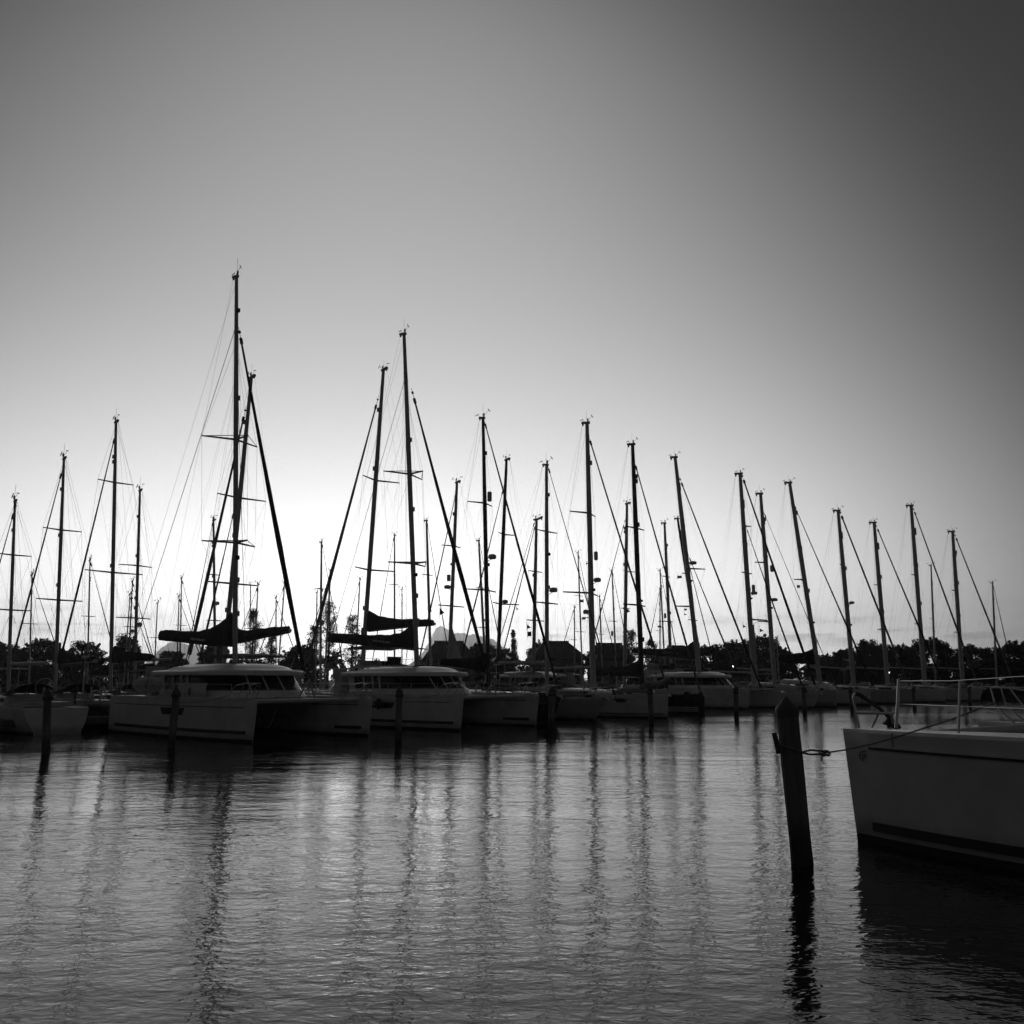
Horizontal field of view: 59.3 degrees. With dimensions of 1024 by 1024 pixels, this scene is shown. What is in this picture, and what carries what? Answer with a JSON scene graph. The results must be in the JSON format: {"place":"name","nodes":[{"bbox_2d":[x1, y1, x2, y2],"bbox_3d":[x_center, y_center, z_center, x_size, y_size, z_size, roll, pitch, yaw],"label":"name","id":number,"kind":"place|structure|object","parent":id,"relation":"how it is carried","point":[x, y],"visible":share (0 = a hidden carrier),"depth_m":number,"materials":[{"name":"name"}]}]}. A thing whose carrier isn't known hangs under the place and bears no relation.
{"place":"outdoors","nodes":[
{"label":"outdoors","id":0,"kind":"place"},
{"bbox_2d":[142,642,204,676],"bbox_3d":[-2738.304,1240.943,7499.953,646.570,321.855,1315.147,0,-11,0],"label":"mountain","id":1,"kind":"structure","parent":0,"point":[192,659],"depth_m":7407.05,"materials":[{"name":"grey"}]},
{"bbox_2d":[408,626,520,669],"bbox_3d":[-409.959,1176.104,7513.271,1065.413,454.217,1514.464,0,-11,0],"label":"mountain","id":2,"kind":"structure","parent":0,"point":[438,634],"depth_m":7448.43,"materials":[{"name":"grey"}]},
{"bbox_2d":[0,696,1023,1023],"bbox_3d":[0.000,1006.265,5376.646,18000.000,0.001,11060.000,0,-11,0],"label":"water","id":3,"kind":"structure","parent":0,"point":[620,870],"depth_m":11.44,"materials":[{"name":"black liquid"}]},
{"bbox_2d":[0,569,68,693],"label":"sailboat","id":4,"kind":"object","parent":3,"relation":"on","point":[3,689],"visible":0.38,"depth_m":71.63,"materials":[{"name":"black metal"}]},
{"bbox_2d":[0,487,88,734],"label":"sailing yacht","id":5,"kind":"object","parent":3,"relation":"on","point":[24,711],"visible":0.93,"depth_m":44.89,"materials":[{"name":"grey plastic"}]},
{"bbox_2d":[41,688,52,753],"bbox_3d":[-16.605,8.056,32.066,0.488,3.505,0.349,0,-11,0],"label":"mooring pile","id":6,"kind":"object","parent":3,"relation":"in","point":[47,698],"visible":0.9,"depth_m":32.08,"materials":[{"name":"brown wood"}]},
{"bbox_2d":[0,716,108,726],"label":"dock","id":7,"kind":"object","parent":3,"relation":"in","point":[89,720],"depth_m":46.20,"materials":[{"name":"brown wood"}]},
{"bbox_2d":[11,445,126,730],"bbox_3d":[-26.821,4.115,53.779,14.562,17.506,3.872,-9,-14,41],"label":"sailing yacht","id":8,"kind":"object","parent":3,"relation":"on","point":[99,707],"visible":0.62,"depth_m":52.22,"materials":[{"name":"grey plastic"}]},
{"bbox_2d":[59,554,122,692],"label":"sailboat","id":9,"kind":"object","parent":3,"relation":"on","point":[75,667],"visible":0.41,"depth_m":80.95,"materials":[{"name":"grey plastic"}]},
{"bbox_2d":[58,409,171,699],"bbox_3d":[-25.649,3.107,58.304,15.349,21.148,3.872,-9,-14,41],"label":"sailing yacht","id":10,"kind":"object","parent":3,"relation":"on","point":[119,654],"visible":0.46,"depth_m":57.76,"materials":[{"name":"grey plastic"}]},
{"bbox_2d":[93,576,152,689],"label":"sailboat","id":11,"kind":"object","parent":3,"relation":"on","point":[130,639],"visible":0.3,"depth_m":91.50,"materials":[{"name":"black metal"}]},
{"bbox_2d":[97,589,153,692],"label":"sailboat","id":12,"kind":"object","parent":3,"relation":"on","point":[105,667],"visible":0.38,"depth_m":83.26,"materials":[{"name":"grey plastic"}]},
{"bbox_2d":[124,597,163,691],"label":"sailboat","id":13,"kind":"object","parent":3,"relation":"on","point":[152,664],"visible":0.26,"depth_m":79.17,"materials":[{"name":"black metal"}]},
{"bbox_2d":[103,477,188,692],"bbox_3d":[-25.463,5.792,62.565,12.900,17.434,3.872,-9,-14,41],"label":"sailing yacht","id":14,"kind":"object","parent":3,"relation":"on","point":[136,617],"visible":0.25,"depth_m":63.27,"materials":[{"name":"black metal"}]},
{"bbox_2d":[167,687,180,748],"bbox_3d":[-13.001,8.505,34.525,0.408,3.518,0.370,0,-11,0],"label":"mooring pile","id":15,"kind":"object","parent":3,"relation":"in","point":[176,694],"visible":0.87,"depth_m":34.53,"materials":[{"name":"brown wood"}]},
{"bbox_2d":[156,573,204,669],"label":"sailboat","id":16,"kind":"object","parent":3,"relation":"on","point":[174,664],"visible":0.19,"depth_m":95.78,"materials":[{"name":"black metal"}]},
{"bbox_2d":[185,515,239,664],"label":"sailboat","id":17,"kind":"object","parent":3,"relation":"on","point":[214,620],"visible":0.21,"depth_m":84.64,"materials":[{"name":"black metal"}]},
{"bbox_2d":[108,261,373,742],"bbox_3d":[-14.266,-1.607,47.120,15.629,26.312,7.686,-10,-14,42],"label":"catamaran","id":18,"kind":"object","parent":3,"relation":"on","point":[247,689],"visible":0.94,"depth_m":43.25,"materials":[{"name":"grey plastic"}]},
{"bbox_2d":[133,677,162,692],"bbox_3d":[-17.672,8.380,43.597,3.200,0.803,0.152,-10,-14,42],"label":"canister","id":19,"kind":"object","parent":18,"relation":"on","point":[142,684],"visible":1,"depth_m":43.47,"materials":[{"name":"grey plastic"}]},
{"bbox_2d":[177,683,207,696],"bbox_3d":[-14.691,8.175,41.276,1.670,0.635,0.630,-10,-14,42],"label":"deck locker","id":20,"kind":"object","parent":18,"relation":"on","point":[194,689],"visible":0.92,"depth_m":40.82,"materials":[{"name":"grey plastic"}]},
{"bbox_2d":[165,675,300,690],"bbox_3d":[-13.569,8.455,44.586,5.630,0.740,5.196,-10,-14,42],"label":"saloon window","id":21,"kind":"structure","parent":18,"relation":"in","point":[215,682],"depth_m":42.59,"materials":[{"name":"black glass"}]},
{"bbox_2d":[188,370,327,692],"bbox_3d":[-18.769,1.823,62.293,12.907,25.137,7.050,-9,-14,41],"label":"catamaran","id":22,"kind":"object","parent":3,"relation":"on","point":[244,636],"visible":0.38,"depth_m":62.64,"materials":[{"name":"grey metal"}]},
{"bbox_2d":[255,580,307,688],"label":"sailboat","id":23,"kind":"object","parent":3,"relation":"on","point":[289,665],"visible":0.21,"depth_m":87.93,"materials":[{"name":"black metal"}]},
{"bbox_2d":[297,589,322,689],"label":"sailboat","id":24,"kind":"object","parent":3,"relation":"on","point":[312,666],"visible":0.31,"depth_m":97.97,"materials":[{"name":"grey plastic"}]},
{"bbox_2d":[302,538,343,689],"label":"sailboat","id":25,"kind":"object","parent":3,"relation":"on","point":[320,634],"visible":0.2,"depth_m":108.28,"materials":[{"name":"black metal"}]},
{"bbox_2d":[299,567,348,689],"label":"sailboat","id":26,"kind":"object","parent":3,"relation":"on","point":[326,645],"visible":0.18,"depth_m":91.99,"materials":[{"name":"black metal"}]},
{"bbox_2d":[305,363,435,692],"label":"catamaran","id":27,"kind":"object","parent":3,"relation":"on","point":[371,622],"visible":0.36,"depth_m":72.11,"materials":[{"name":"grey metal"}]},
{"bbox_2d":[372,531,409,662],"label":"sailboat","id":28,"kind":"object","parent":3,"relation":"on","point":[394,535],"visible":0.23,"depth_m":108.31,"materials":[{"name":"black metal"}]},
{"bbox_2d":[395,687,403,739],"bbox_3d":[-4.970,9.439,39.437,0.378,3.476,0.378,0,-11,0],"label":"mooring pile","id":29,"kind":"object","parent":3,"relation":"in","point":[399,695],"visible":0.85,"depth_m":39.43,"materials":[{"name":"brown wood"}]},
{"bbox_2d":[305,324,538,730],"bbox_3d":[-6.353,0.098,55.806,15.611,26.148,7.719,-9,-14,40],"label":"catamaran","id":30,"kind":"object","parent":3,"relation":"on","point":[454,704],"visible":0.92,"depth_m":51.98,"materials":[{"name":"grey"}]},
{"bbox_2d":[354,676,465,688],"bbox_3d":[-5.753,10.103,53.415,5.530,0.740,5.229,-9,-14,40],"label":"saloon window","id":31,"kind":"structure","parent":30,"relation":"in","point":[387,682],"depth_m":51.29,"materials":[{"name":"black glass"}]},
{"bbox_2d":[407,518,451,668],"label":"sailboat","id":32,"kind":"object","parent":3,"relation":"on","point":[428,602],"visible":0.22,"depth_m":122.56,"materials":[{"name":"black metal"}]},
{"bbox_2d":[419,477,513,689],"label":"sailing yacht","id":33,"kind":"object","parent":3,"relation":"on","point":[453,649],"visible":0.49,"depth_m":77.17,"materials":[{"name":"grey plastic"}]},
{"bbox_2d":[461,536,505,682],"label":"sailboat","id":34,"kind":"object","parent":3,"relation":"on","point":[482,611],"visible":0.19,"depth_m":118.38,"materials":[{"name":"grey plastic"}]},
{"bbox_2d":[419,409,563,722],"bbox_3d":[-1.776,3.123,60.049,13.099,21.757,3.872,-9,-14,41],"label":"sailing yacht","id":35,"kind":"object","parent":3,"relation":"on","point":[475,663],"visible":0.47,"depth_m":59.33,"materials":[{"name":"grey plastic"}]},
{"bbox_2d":[461,455,556,691],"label":"sailing yacht","id":36,"kind":"object","parent":3,"relation":"on","point":[501,566],"visible":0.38,"depth_m":81.92,"materials":[{"name":"grey plastic"}]},
{"bbox_2d":[462,662,579,691],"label":"motor catamaran","id":37,"kind":"object","parent":3,"relation":"on","point":[518,677],"visible":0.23,"depth_m":83.46,"materials":[{"name":"silver metal"}]},
{"bbox_2d":[499,678,559,685],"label":"saloon window","id":38,"kind":"structure","parent":37,"relation":"in","point":[518,680],"depth_m":83.81,"materials":[{"name":"black glass"}]},
{"bbox_2d":[494,514,588,687],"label":"sailing yacht","id":39,"kind":"object","parent":3,"relation":"on","point":[534,620],"visible":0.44,"depth_m":85.99,"materials":[{"name":"black metal"}]},
{"bbox_2d":[469,456,615,719],"bbox_3d":[1.708,5.142,63.278,13.335,18.973,3.768,-9,-14,41],"label":"sailing yacht","id":40,"kind":"object","parent":3,"relation":"on","point":[577,709],"visible":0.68,"depth_m":61.39,"materials":[{"name":"grey"}]},
{"bbox_2d":[547,686,555,728],"bbox_3d":[2.137,11.195,48.773,0.558,3.468,0.463,0,-11,0],"label":"mooring pile","id":41,"kind":"object","parent":3,"relation":"in","point":[551,703],"visible":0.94,"depth_m":48.74,"materials":[{"name":"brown wood"}]},
{"bbox_2d":[554,604,603,687],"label":"sailboat","id":42,"kind":"object","parent":3,"relation":"on","point":[577,664],"visible":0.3,"depth_m":121.69,"materials":[{"name":"black metal"}]},
{"bbox_2d":[558,550,603,687],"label":"sailboat","id":43,"kind":"object","parent":3,"relation":"on","point":[583,618],"visible":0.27,"depth_m":123.51,"materials":[{"name":"black metal"}]},
{"bbox_2d":[517,413,670,718],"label":"sailing yacht","id":44,"kind":"object","parent":3,"relation":"on","point":[621,705],"visible":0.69,"depth_m":65.83,"materials":[{"name":"grey"}]},
{"bbox_2d":[639,677,671,689],"bbox_3d":[9.925,11.891,62.381,2.650,0.957,0.512,-9,-14,41],"label":"rolled dinghy","id":45,"kind":"object","parent":44,"relation":"on","point":[666,681],"visible":0.95,"depth_m":61.98,"materials":[{"name":"grey fabric"}]},
{"bbox_2d":[576,593,621,686],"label":"sailboat","id":46,"kind":"object","parent":3,"relation":"on","point":[601,634],"visible":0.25,"depth_m":136.40,"materials":[{"name":"black metal"}]},
{"bbox_2d":[584,567,630,686],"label":"sailboat","id":47,"kind":"object","parent":3,"relation":"on","point":[614,621],"visible":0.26,"depth_m":146.14,"materials":[{"name":"black metal"}]},
{"bbox_2d":[588,499,677,686],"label":"sailing yacht","id":48,"kind":"object","parent":3,"relation":"on","point":[626,580],"visible":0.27,"depth_m":96.75,"materials":[{"name":"black metal"}]},
{"bbox_2d":[574,437,706,714],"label":"sailing yacht","id":49,"kind":"object","parent":3,"relation":"on","point":[687,702],"visible":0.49,"depth_m":73.26,"materials":[{"name":"grey plastic"}]},
{"bbox_2d":[586,656,695,687],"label":"motor catamaran","id":50,"kind":"object","parent":3,"relation":"on","point":[630,681],"visible":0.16,"depth_m":96.38,"materials":[{"name":"silver metal"}]},
{"bbox_2d":[647,686,653,723],"bbox_3d":[8.285,12.126,53.686,0.434,3.431,0.395,0,-11,0],"label":"mooring pile","id":51,"kind":"object","parent":3,"relation":"in","point":[650,703],"visible":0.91,"depth_m":53.68,"materials":[{"name":"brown wood"}]},
{"bbox_2d":[643,518,677,665],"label":"sailboat","id":52,"kind":"object","parent":3,"relation":"on","point":[668,621],"visible":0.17,"depth_m":103.95,"materials":[{"name":"grey plastic"}]},
{"bbox_2d":[649,568,680,669],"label":"sailboat","id":53,"kind":"object","parent":3,"relation":"on","point":[661,593],"visible":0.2,"depth_m":147.30,"materials":[{"name":"black metal"}]},
{"bbox_2d":[661,516,716,671],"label":"sailboat","id":54,"kind":"object","parent":3,"relation":"on","point":[679,531],"visible":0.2,"depth_m":107.42,"materials":[{"name":"black metal"}]},
{"bbox_2d":[630,453,780,708],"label":"catamaran","id":55,"kind":"object","parent":3,"relation":"on","point":[718,687],"visible":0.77,"depth_m":86.07,"materials":[{"name":"grey metal"}]},
{"bbox_2d":[657,678,731,684],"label":"saloon window","id":56,"kind":"structure","parent":55,"relation":"in","point":[687,681],"depth_m":85.34,"materials":[{"name":"black glass"}]},
{"bbox_2d":[703,468,822,707],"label":"sailing yacht","id":57,"kind":"object","parent":3,"relation":"on","point":[812,698],"visible":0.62,"depth_m":89.49,"materials":[{"name":"grey plastic"}]},
{"bbox_2d":[727,485,838,706],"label":"sailing yacht","id":58,"kind":"object","parent":3,"relation":"on","point":[828,698],"visible":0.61,"depth_m":92.65,"materials":[{"name":"white plastic"}]},
{"bbox_2d":[772,696,813,864],"bbox_3d":[4.074,4.475,13.000,0.571,3.547,0.335,0,-11,0],"label":"mooring pile","id":59,"kind":"object","parent":3,"relation":"in","point":[792,762],"visible":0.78,"depth_m":12.99,"materials":[{"name":"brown wood"}]},
{"bbox_2d":[780,702,995,761],"bbox_3d":[5.495,3.166,12.976,2.976,0.916,1.648,-8,-13,36],"label":"mooring line","id":60,"kind":"object","parent":59,"relation":"attached to","point":[822,753],"visible":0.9,"depth_m":13.27,"materials":[{"name":"black fabric"}]},
{"bbox_2d":[757,475,874,705],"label":"sailing yacht","id":61,"kind":"object","parent":3,"relation":"on","point":[812,656],"visible":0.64,"depth_m":97.67,"materials":[{"name":"grey"}]},
{"bbox_2d":[804,506,911,703],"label":"sailing yacht","id":62,"kind":"object","parent":3,"relation":"on","point":[883,696],"visible":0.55,"depth_m":103.12,"materials":[{"name":"white plastic"}]},
{"bbox_2d":[837,518,946,702],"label":"sailing yacht","id":63,"kind":"object","parent":3,"relation":"on","point":[932,694],"visible":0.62,"depth_m":110.00,"materials":[{"name":"white plastic"}]},
{"bbox_2d":[898,562,941,686],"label":"sailboat","id":64,"kind":"object","parent":3,"relation":"on","point":[933,643],"visible":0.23,"depth_m":144.78,"materials":[{"name":"black metal"}]},
{"bbox_2d":[877,501,985,700],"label":"sailing yacht","id":65,"kind":"object","parent":3,"relation":"on","point":[951,693],"visible":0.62,"depth_m":116.12,"materials":[{"name":"white plastic"}]},
{"bbox_2d":[843,676,1023,872],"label":"catamaran","id":66,"kind":"object","parent":3,"relation":"on","point":[957,793],"visible":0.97,"depth_m":13.39,"materials":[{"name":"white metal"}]},
{"bbox_2d":[926,527,1015,699],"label":"sailing yacht","id":67,"kind":"object","parent":3,"relation":"on","point":[997,694],"visible":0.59,"depth_m":123.17,"materials":[{"name":"grey plastic"}]},
{"bbox_2d":[964,581,1023,695],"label":"sailboat","id":68,"kind":"object","parent":3,"relation":"on","point":[1019,693],"visible":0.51,"depth_m":147.10,"materials":[{"name":"black metal"}]},
{"bbox_2d":[0,0,1023,679],"label":"sky","id":69,"kind":"structure","parent":0,"point":[773,240],"materials":[{"name":"grey"}]},
{"bbox_2d":[1,680,1023,694],"bbox_3d":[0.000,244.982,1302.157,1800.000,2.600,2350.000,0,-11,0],"label":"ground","id":70,"kind":"structure","parent":0,"point":[332,682],"depth_m":219.64,"materials":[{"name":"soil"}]},
{"bbox_2d":[0,642,31,687],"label":"broadleaf tree","id":71,"kind":"object","parent":70,"relation":"on","point":[3,655],"visible":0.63,"depth_m":176.44,"materials":[{"name":"black plant"}]},
{"bbox_2d":[17,637,64,687],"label":"broadleaf tree","id":72,"kind":"object","parent":70,"relation":"on","point":[49,656],"visible":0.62,"depth_m":178.34,"materials":[{"name":"black plant"}]},
{"bbox_2d":[57,640,108,685],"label":"broadleaf tree","id":73,"kind":"object","parent":70,"relation":"on","point":[76,674],"visible":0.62,"depth_m":176.50,"materials":[{"name":"black plant"}]},
{"bbox_2d":[106,634,144,685],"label":"broadleaf tree","id":74,"kind":"object","parent":70,"relation":"on","point":[121,643],"visible":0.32,"depth_m":178.66,"materials":[{"name":"black plant"}]},
{"bbox_2d":[156,650,189,665],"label":"broadleaf tree","id":75,"kind":"object","parent":70,"relation":"on","point":[166,654],"visible":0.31,"depth_m":180.84,"materials":[{"name":"black plant"}]},
{"bbox_2d":[196,646,231,663],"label":"broadleaf tree","id":76,"kind":"object","parent":70,"relation":"on","point":[208,651],"visible":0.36,"depth_m":176.88,"materials":[{"name":"black plant"}]},
{"bbox_2d":[238,608,265,663],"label":"casuarina tree","id":77,"kind":"object","parent":70,"relation":"on","point":[253,614],"visible":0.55,"depth_m":178.66,"materials":[{"name":"black plant"}]},
{"bbox_2d":[260,635,283,664],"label":"casuarina tree","id":78,"kind":"object","parent":70,"relation":"on","point":[270,645],"visible":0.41,"depth_m":181.46,"materials":[{"name":"black plant"}]},
{"bbox_2d":[277,644,318,684],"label":"broadleaf tree","id":79,"kind":"object","parent":70,"relation":"on","point":[291,652],"visible":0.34,"depth_m":179.72,"materials":[{"name":"black plant"}]},
{"bbox_2d":[296,625,325,685],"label":"casuarina tree","id":80,"kind":"object","parent":70,"relation":"on","point":[312,657],"visible":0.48,"depth_m":173.64,"materials":[{"name":"black plant"}]},
{"bbox_2d":[317,599,342,687],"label":"casuarina tree","id":81,"kind":"object","parent":70,"relation":"on","point":[329,661],"visible":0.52,"depth_m":176.31,"materials":[{"name":"black plant"}]},
{"bbox_2d":[339,613,365,669],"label":"casuarina tree","id":82,"kind":"object","parent":70,"relation":"on","point":[351,631],"visible":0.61,"depth_m":180.32,"materials":[{"name":"black plant"}]},
{"bbox_2d":[420,641,474,684],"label":"thatched house","id":83,"kind":"structure","parent":70,"relation":"on","point":[437,650],"depth_m":180.39,"materials":[{"name":"plant"}]},
{"bbox_2d":[469,643,496,682],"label":"broadleaf tree","id":84,"kind":"object","parent":70,"relation":"on","point":[474,650],"visible":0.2,"depth_m":191.86,"materials":[{"name":"black plant"}]},
{"bbox_2d":[490,647,521,683],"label":"broadleaf tree","id":85,"kind":"object","parent":70,"relation":"on","point":[508,667],"visible":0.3,"depth_m":187.93,"materials":[{"name":"black plant"}]},
{"bbox_2d":[0,649,1023,687],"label":"thicket","id":86,"kind":"object","parent":70,"relation":"on","point":[524,668],"visible":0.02,"depth_m":194.41,"materials":[{"name":"black plant"}]},
{"bbox_2d":[507,629,517,670],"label":"casuarina tree","id":87,"kind":"object","parent":70,"relation":"on","point":[514,652],"visible":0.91,"depth_m":187.63,"materials":[{"name":"black plant"}]},
{"bbox_2d":[525,641,587,685],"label":"thatched house","id":88,"kind":"structure","parent":70,"relation":"on","point":[566,655],"depth_m":182.04,"materials":[{"name":"paint"}]},
{"bbox_2d":[584,643,635,686],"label":"thatched house","id":89,"kind":"structure","parent":70,"relation":"on","point":[608,653],"depth_m":180.65,"materials":[{"name":"paint"}]},
{"bbox_2d":[618,629,648,668],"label":"casuarina tree","id":90,"kind":"object","parent":70,"relation":"on","point":[632,639],"visible":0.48,"depth_m":177.84,"materials":[{"name":"black plant"}]},
{"bbox_2d":[655,645,695,670],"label":"thatched house","id":91,"kind":"structure","parent":70,"relation":"on","point":[684,663],"depth_m":178.51,"materials":[{"name":"paint"}]},
{"bbox_2d":[687,643,739,682],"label":"broadleaf tree","id":92,"kind":"object","parent":70,"relation":"on","point":[719,657],"visible":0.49,"depth_m":174.17,"materials":[{"name":"black plant"}]},
{"bbox_2d":[720,638,767,684],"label":"broadleaf tree","id":93,"kind":"object","parent":70,"relation":"on","point":[736,646],"visible":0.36,"depth_m":177.95,"materials":[{"name":"black plant"}]},
{"bbox_2d":[734,634,791,682],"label":"broadleaf tree","id":94,"kind":"object","parent":70,"relation":"on","point":[766,659],"visible":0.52,"depth_m":176.30,"materials":[{"name":"black plant"}]},
{"bbox_2d":[799,657,845,685],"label":"thatched house","id":95,"kind":"structure","parent":70,"relation":"on","point":[826,674],"depth_m":170.83,"materials":[{"name":"paint"}]},
{"bbox_2d":[827,649,855,685],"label":"broadleaf tree","id":96,"kind":"object","parent":70,"relation":"on","point":[836,660],"visible":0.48,"depth_m":168.67,"materials":[{"name":"black plant"}]},
{"bbox_2d":[839,639,895,685],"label":"broadleaf tree","id":97,"kind":"object","parent":70,"relation":"on","point":[865,646],"visible":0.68,"depth_m":164.19,"materials":[{"name":"black plant"}]},
{"bbox_2d":[869,642,921,686],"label":"broadleaf tree","id":98,"kind":"object","parent":70,"relation":"on","point":[905,655],"visible":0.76,"depth_m":161.95,"materials":[{"name":"black plant"}]},
{"bbox_2d":[908,636,966,685],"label":"broadleaf tree","id":99,"kind":"object","parent":70,"relation":"on","point":[950,659],"visible":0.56,"depth_m":163.70,"materials":[{"name":"black plant"}]},
{"bbox_2d":[948,644,1005,685],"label":"broadleaf tree","id":100,"kind":"object","parent":70,"relation":"on","point":[985,655],"visible":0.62,"depth_m":165.45,"materials":[{"name":"black plant"}]},
{"bbox_2d":[990,640,1023,686],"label":"broadleaf tree","id":101,"kind":"object","parent":70,"relation":"on","point":[1015,650],"visible":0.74,"depth_m":163.94,"materials":[{"name":"black plant"}]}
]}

